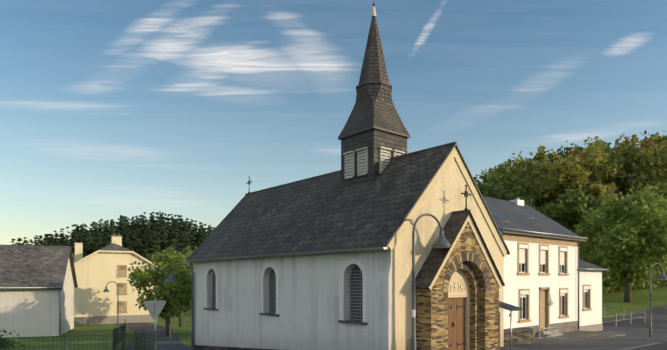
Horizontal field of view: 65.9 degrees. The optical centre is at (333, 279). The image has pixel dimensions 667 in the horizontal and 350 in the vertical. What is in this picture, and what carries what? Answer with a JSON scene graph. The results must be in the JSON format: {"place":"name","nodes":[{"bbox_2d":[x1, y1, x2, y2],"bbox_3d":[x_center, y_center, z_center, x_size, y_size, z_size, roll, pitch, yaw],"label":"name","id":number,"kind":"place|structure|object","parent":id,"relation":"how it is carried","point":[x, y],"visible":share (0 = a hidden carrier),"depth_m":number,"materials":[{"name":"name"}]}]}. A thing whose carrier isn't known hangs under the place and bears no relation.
{"place":"outdoors","nodes":[
{"label":"outdoors","id":0,"kind":"place"},
{"bbox_2d":[0,275,666,349],"bbox_3d":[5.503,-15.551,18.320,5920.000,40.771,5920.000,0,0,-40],"label":"ground","id":1,"kind":"structure","parent":0,"point":[613,301],"depth_m":48.35,"materials":[{"name":"green plant"}]},
{"bbox_2d":[0,328,23,348],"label":"garden shrubs","id":2,"kind":"object","parent":1,"relation":"on","point":[3,343],"visible":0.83,"depth_m":28.62,"materials":[{"name":"green plant"}]},
{"bbox_2d":[0,245,77,337],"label":"house","id":3,"kind":"structure","parent":1,"relation":"on","point":[38,284],"depth_m":39.80,"materials":[{"name":"paint"}]},
{"bbox_2d":[2,319,155,349],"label":"garden fence","id":4,"kind":"object","parent":1,"relation":"on","point":[120,335],"visible":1,"depth_m":14.84,"materials":[{"name":"grey"}]},
{"bbox_2d":[103,281,118,328],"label":"street lamp","id":5,"kind":"object","parent":1,"relation":"on","point":[106,290],"visible":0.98,"depth_m":47.69,"materials":[{"name":"grey metal"}]},
{"bbox_2d":[11,212,214,257],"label":"forest","id":6,"kind":"object","parent":1,"relation":"on","point":[143,239],"depth_m":320.30,"materials":[{"name":"green plant"}]},
{"bbox_2d":[74,234,160,324],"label":"cream house","id":7,"kind":"structure","parent":1,"relation":"on","point":[97,271],"depth_m":54.58,"materials":[{"name":"paint"}]},
{"bbox_2d":[72,245,196,308],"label":"trees","id":8,"kind":"object","parent":1,"relation":"on","point":[188,251],"visible":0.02,"depth_m":85.74,"materials":[{"name":"green plant"}]},
{"bbox_2d":[144,298,165,330],"bbox_3d":[-6.432,1.800,18.580,0.806,2.275,0.090,0,0,-37],"label":"give way sign","id":9,"kind":"object","parent":1,"relation":"on","point":[154,308],"visible":1,"depth_m":18.56,"materials":[{"name":"grey metal"}]},
{"bbox_2d":[127,246,192,335],"bbox_3d":[-13.609,1.155,44.487,5.949,7.430,17.104,0,0,-12],"label":"tree","id":10,"kind":"object","parent":1,"relation":"on","point":[175,297],"visible":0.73,"depth_m":38.16,"materials":[{"name":"green plant"}]},
{"bbox_2d":[169,324,183,338],"bbox_3d":[-6.985,3.865,42.171,6.328,1.529,14.362,0,0,11],"label":"railing","id":11,"kind":"object","parent":1,"relation":"on","point":[170,332],"visible":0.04,"depth_m":35.73,"materials":[{"name":"grey metal"}]},
{"bbox_2d":[165,263,192,347],"bbox_3d":[-8.055,1.361,26.889,1.558,4.462,0.588,0,0,16],"label":"street lamp","id":12,"kind":"object","parent":1,"relation":"on","point":[171,279],"visible":0.81,"depth_m":26.80,"materials":[{"name":"grey metal"}]},
{"bbox_2d":[185,3,509,349],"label":"chapel","id":13,"kind":"structure","parent":1,"relation":"on","point":[322,262],"depth_m":17.84,"materials":[{"name":"white paint"}]},
{"bbox_2d":[116,305,666,349],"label":"road","id":14,"kind":"structure","parent":1,"relation":"on","point":[636,332],"depth_m":30.49,"materials":[{"name":"grey asphalt"}]},
{"bbox_2d":[649,263,666,336],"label":"street lamp","id":15,"kind":"object","parent":14,"relation":"on","point":[662,276],"visible":0.98,"depth_m":30.57,"materials":[{"name":"grey metal"}]},
{"bbox_2d":[411,213,450,349],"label":"street lamp","id":16,"kind":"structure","parent":1,"relation":"on","point":[441,241],"depth_m":15.02,"materials":[{"name":"grey metal"}]},
{"bbox_2d":[499,301,533,349],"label":"bus shelter","id":17,"kind":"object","parent":1,"relation":"on","point":[516,336],"depth_m":24.46,"materials":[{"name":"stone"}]},
{"bbox_2d":[483,196,625,342],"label":"white house","id":18,"kind":"structure","parent":1,"relation":"on","point":[553,285],"depth_m":32.50,"materials":[{"name":"white paint"}]},
{"bbox_2d":[473,130,666,292],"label":"wooded slope","id":19,"kind":"structure","parent":1,"relation":"on","point":[565,187],"depth_m":83.04,"materials":[{"name":"green plant"}]},
{"bbox_2d":[571,185,666,302],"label":"lawn tree","id":20,"kind":"object","parent":1,"relation":"on","point":[639,244],"visible":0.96,"depth_m":56.23,"materials":[{"name":"green plant"}]},
{"bbox_2d":[603,306,644,325],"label":"railing","id":21,"kind":"object","parent":1,"relation":"on","point":[615,315],"visible":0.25,"depth_m":43.13,"materials":[{"name":"grey metal"}]},
{"bbox_2d":[0,0,666,244],"label":"sky","id":22,"kind":"structure","parent":0,"point":[109,109],"materials":[{"name":"blue"}]},
{"bbox_2d":[407,310,666,349],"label":"street clutter","id":23,"kind":"object","parent":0,"point":[409,341],"visible":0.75,"depth_m":15.52,"materials":[{"name":"grey"}]}
]}

